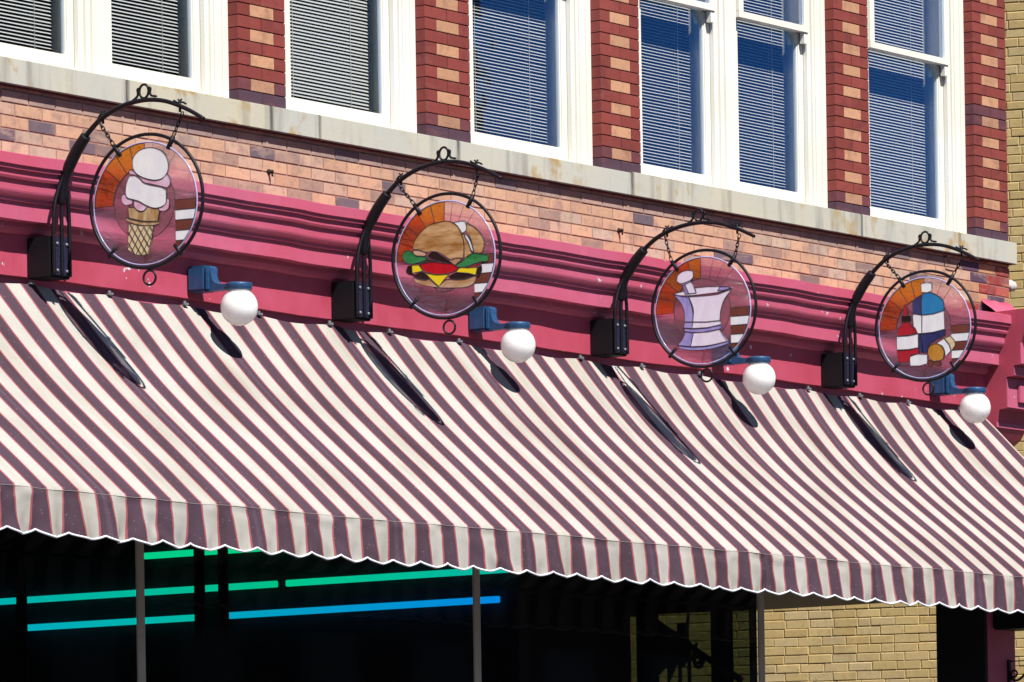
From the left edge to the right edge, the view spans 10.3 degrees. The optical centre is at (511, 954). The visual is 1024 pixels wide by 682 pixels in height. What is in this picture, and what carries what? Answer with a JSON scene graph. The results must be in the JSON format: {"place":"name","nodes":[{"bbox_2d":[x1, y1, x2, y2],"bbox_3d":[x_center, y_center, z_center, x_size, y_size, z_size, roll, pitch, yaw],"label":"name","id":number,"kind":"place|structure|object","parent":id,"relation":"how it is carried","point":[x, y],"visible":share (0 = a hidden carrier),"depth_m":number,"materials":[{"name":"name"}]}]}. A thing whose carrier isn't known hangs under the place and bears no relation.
{"place":"outdoors","nodes":[
{"label":"outdoors","id":0,"kind":"place"},
{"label":"street","id":1,"kind":"structure","parent":0,"visible":0},
{"bbox_2d":[0,0,1023,681],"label":"corner building","id":2,"kind":"structure","parent":1,"relation":"on","point":[574,194],"depth_m":34.43,"materials":[{"name":"red brick"}]},
{"bbox_2d":[0,0,51,51],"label":"window blind","id":3,"kind":"object","parent":2,"relation":"attached to","point":[30,22],"depth_m":30.01,"materials":[{"name":"white plastic"}]},
{"bbox_2d":[0,0,79,70],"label":"window","id":4,"kind":"structure","parent":2,"relation":"in","point":[65,59],"depth_m":30.05,"materials":[{"name":"white wood"}]},
{"bbox_2d":[28,615,193,630],"bbox_3d":[-2.503,-2.067,35.207,1.347,0.039,0.028,-1,0,35],"label":"neon tube","id":5,"kind":"object","parent":2,"relation":"attached to","point":[111,622],"visible":1,"depth_m":35.20,"materials":[{"name":"teal glass"}]},
{"bbox_2d":[27,83,204,281],"bbox_3d":[-2.030,-4.015,29.277,1.128,0.959,0.166,-1,0,35],"label":"sign bracket","id":6,"kind":"object","parent":2,"relation":"attached to","point":[49,258],"visible":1,"depth_m":29.46,"materials":[{"name":"metal"}]},
{"bbox_2d":[89,111,204,285],"bbox_3d":[-1.885,-3.891,29.176,0.706,0.883,0.025,-1,0,29],"label":"hanging sign","id":7,"kind":"object","parent":6,"relation":"hanging from","point":[145,206],"visible":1,"depth_m":29.17,"materials":[{"name":"multicoloured glass"}]},
{"bbox_2d":[0,581,277,604],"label":"neon tube","id":8,"kind":"object","parent":2,"relation":"attached to","point":[155,591],"visible":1,"depth_m":35.10,"materials":[{"name":"teal glass"}]},
{"bbox_2d":[111,0,178,75],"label":"window blind","id":9,"kind":"object","parent":2,"relation":"attached to","point":[158,39],"depth_m":30.83,"materials":[{"name":"white plastic"}]},
{"bbox_2d":[108,0,205,93],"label":"window","id":10,"kind":"structure","parent":2,"relation":"in","point":[192,83],"depth_m":30.90,"materials":[{"name":"white wood"}]},
{"bbox_2d":[144,548,259,558],"bbox_3d":[-1.724,-2.480,34.652,1.350,0.039,0.028,-1,0,35],"label":"neon tube","id":11,"kind":"object","parent":2,"relation":"attached to","point":[167,554],"visible":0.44,"depth_m":34.88,"materials":[{"name":"green glass"}]},
{"bbox_2d":[188,265,257,325],"bbox_3d":[-1.559,-3.560,30.551,0.417,0.339,0.203,-1,0,35],"label":"globe wall lamp","id":12,"kind":"object","parent":2,"relation":"attached to","point":[239,305],"visible":1,"depth_m":30.45,"materials":[{"name":"white glass"}]},
{"bbox_2d":[266,169,273,176],"bbox_3d":[-1.335,-4.325,31.278,0.035,0.045,0.034,-1,0,35],"label":"wall anchor","id":13,"kind":"object","parent":2,"relation":"attached to","point":[269,172],"depth_m":31.27,"materials":[{"name":"metal"}]},
{"bbox_2d":[290,0,368,110],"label":"window blind","id":14,"kind":"object","parent":2,"relation":"attached to","point":[350,43],"depth_m":32.20,"materials":[{"name":"white plastic"}]},
{"bbox_2d":[288,0,395,128],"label":"window","id":15,"kind":"structure","parent":2,"relation":"in","point":[382,119],"depth_m":32.39,"materials":[{"name":"white wood"}]},
{"bbox_2d":[229,596,499,618],"bbox_3d":[-0.906,-2.093,34.079,2.032,0.039,0.028,-1,0,35],"label":"neon tube","id":16,"kind":"object","parent":2,"relation":"attached to","point":[364,607],"visible":1,"depth_m":34.06,"materials":[{"name":"blue glass"}]},
{"bbox_2d":[286,568,508,586],"bbox_3d":[-0.686,-2.271,33.921,1.676,0.039,0.028,-1,0,35],"label":"neon tube","id":17,"kind":"object","parent":2,"relation":"attached to","point":[376,577],"visible":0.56,"depth_m":33.97,"materials":[{"name":"green glass"}]},
{"bbox_2d":[331,146,502,322],"bbox_3d":[-0.510,-4.019,31.430,1.128,0.917,0.166,-1,0,35],"label":"sign bracket","id":18,"kind":"object","parent":2,"relation":"attached to","point":[352,301],"visible":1,"depth_m":31.62,"materials":[{"name":"metal"}]},
{"bbox_2d":[391,171,501,334],"bbox_3d":[-0.363,-3.878,31.328,0.706,0.892,0.025,-1,0,29],"label":"hanging sign","id":19,"kind":"object","parent":18,"relation":"hanging from","point":[445,260],"visible":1,"depth_m":31.32,"materials":[{"name":"multicoloured glass"}]},
{"bbox_2d":[469,306,535,362],"bbox_3d":[-0.054,-3.584,32.683,0.417,0.339,0.203,-1,0,35],"label":"globe wall lamp","id":20,"kind":"object","parent":2,"relation":"attached to","point":[518,344],"visible":1,"depth_m":32.58,"materials":[{"name":"white glass"}]},
{"bbox_2d":[472,0,547,142],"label":"window blind","id":21,"kind":"object","parent":2,"relation":"attached to","point":[529,80],"depth_m":33.65,"materials":[{"name":"white plastic"}]},
{"bbox_2d":[0,280,1023,613],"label":"striped awning","id":22,"kind":"object","parent":2,"relation":"attached to","point":[122,420],"visible":0.99,"depth_m":31.55,"materials":[{"name":"fabric"}]},
{"bbox_2d":[471,0,572,161],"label":"window","id":23,"kind":"structure","parent":2,"relation":"in","point":[560,152],"depth_m":33.87,"materials":[{"name":"white wood"}]},
{"bbox_2d":[617,228,623,234],"bbox_3d":[0.655,-4.362,34.096,0.035,0.045,0.034,-1,0,35],"label":"wall anchor","id":24,"kind":"object","parent":2,"relation":"attached to","point":[619,230],"depth_m":34.09,"materials":[{"name":"metal"}]},
{"bbox_2d":[640,0,691,171],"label":"window blind","id":25,"kind":"object","parent":2,"relation":"attached to","point":[678,97],"depth_m":35.02,"materials":[{"name":"white plastic"}]},
{"bbox_2d":[590,208,755,357],"bbox_3d":[0.969,-3.998,33.526,1.127,0.828,0.166,-1,0,35],"label":"sign bracket","id":26,"kind":"object","parent":2,"relation":"attached to","point":[609,337],"visible":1,"depth_m":33.71,"materials":[{"name":"metal"}]},
{"bbox_2d":[651,233,757,382],"bbox_3d":[1.133,-3.825,33.412,0.706,0.890,0.025,-1,0,29],"label":"hanging sign","id":27,"kind":"object","parent":26,"relation":"hanging from","point":[702,311],"visible":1,"depth_m":33.41,"materials":[{"name":"multicoloured glass"}]},
{"bbox_2d":[639,0,715,185],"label":"window","id":28,"kind":"structure","parent":2,"relation":"in","point":[706,9],"depth_m":35.15,"materials":[{"name":"white wood"}]},
{"bbox_2d":[637,607,743,681],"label":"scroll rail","id":29,"kind":"object","parent":2,"relation":"attached to","point":[674,648],"visible":1,"depth_m":35.73,"materials":[{"name":"black metal"}]},
{"bbox_2d":[713,347,775,394],"bbox_3d":[1.428,-3.608,34.782,0.417,0.339,0.203,-1,0,35],"label":"globe wall lamp","id":30,"kind":"object","parent":2,"relation":"attached to","point":[759,376],"visible":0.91,"depth_m":34.66,"materials":[{"name":"white glass"}]},
{"bbox_2d":[737,0,785,189],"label":"window blind","id":31,"kind":"object","parent":2,"relation":"attached to","point":[769,119],"depth_m":35.91,"materials":[{"name":"white plastic"}]},
{"bbox_2d":[736,0,808,203],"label":"window","id":32,"kind":"structure","parent":2,"relation":"in","point":[800,31],"depth_m":36.03,"materials":[{"name":"white wood"}]},
{"bbox_2d":[868,0,925,216],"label":"window blind","id":33,"kind":"object","parent":2,"relation":"attached to","point":[911,110],"depth_m":37.27,"materials":[{"name":"white plastic"}]},
{"bbox_2d":[821,231,979,388],"bbox_3d":[2.462,-4.078,35.641,1.128,0.940,0.166,-1,0,35],"label":"sign bracket","id":34,"kind":"object","parent":2,"relation":"attached to","point":[838,370],"visible":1,"depth_m":35.83,"materials":[{"name":"metal"}]},
{"bbox_2d":[875,256,976,395],"bbox_3d":[2.599,-3.945,35.546,0.706,0.863,0.025,-1,0,29],"label":"hanging sign","id":35,"kind":"object","parent":34,"relation":"hanging from","point":[924,328],"visible":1,"depth_m":35.54,"materials":[{"name":"multicoloured glass"}]},
{"bbox_2d":[867,0,949,229],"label":"window","id":36,"kind":"structure","parent":2,"relation":"in","point":[940,68],"depth_m":37.44,"materials":[{"name":"white wood"}]},
{"bbox_2d":[930,373,990,422],"bbox_3d":[2.928,-3.632,36.907,0.417,0.339,0.203,-1,0,35],"label":"globe wall lamp","id":37,"kind":"object","parent":2,"relation":"attached to","point":[975,405],"visible":0.98,"depth_m":36.80,"materials":[{"name":"white glass"}]},
{"bbox_2d":[1008,280,1016,291],"bbox_3d":[3.325,-4.499,38.009,0.084,0.084,0.166,-1,0,35],"label":"insulator","id":38,"kind":"object","parent":2,"relation":"attached to","point":[1012,286],"visible":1,"depth_m":38.01,"materials":[{"name":"ceramic"}]},
{"bbox_2d":[1007,660,1023,681],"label":"scroll bracket","id":39,"kind":"object","parent":2,"relation":"attached to","point":[1010,677],"visible":1,"depth_m":37.81,"materials":[{"name":"black metal"}]},
{"bbox_2d":[756,0,1023,681],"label":"yellow brick building","id":40,"kind":"structure","parent":1,"relation":"on","point":[879,642],"depth_m":44.84,"materials":[{"name":"yellow brick"}]}
]}

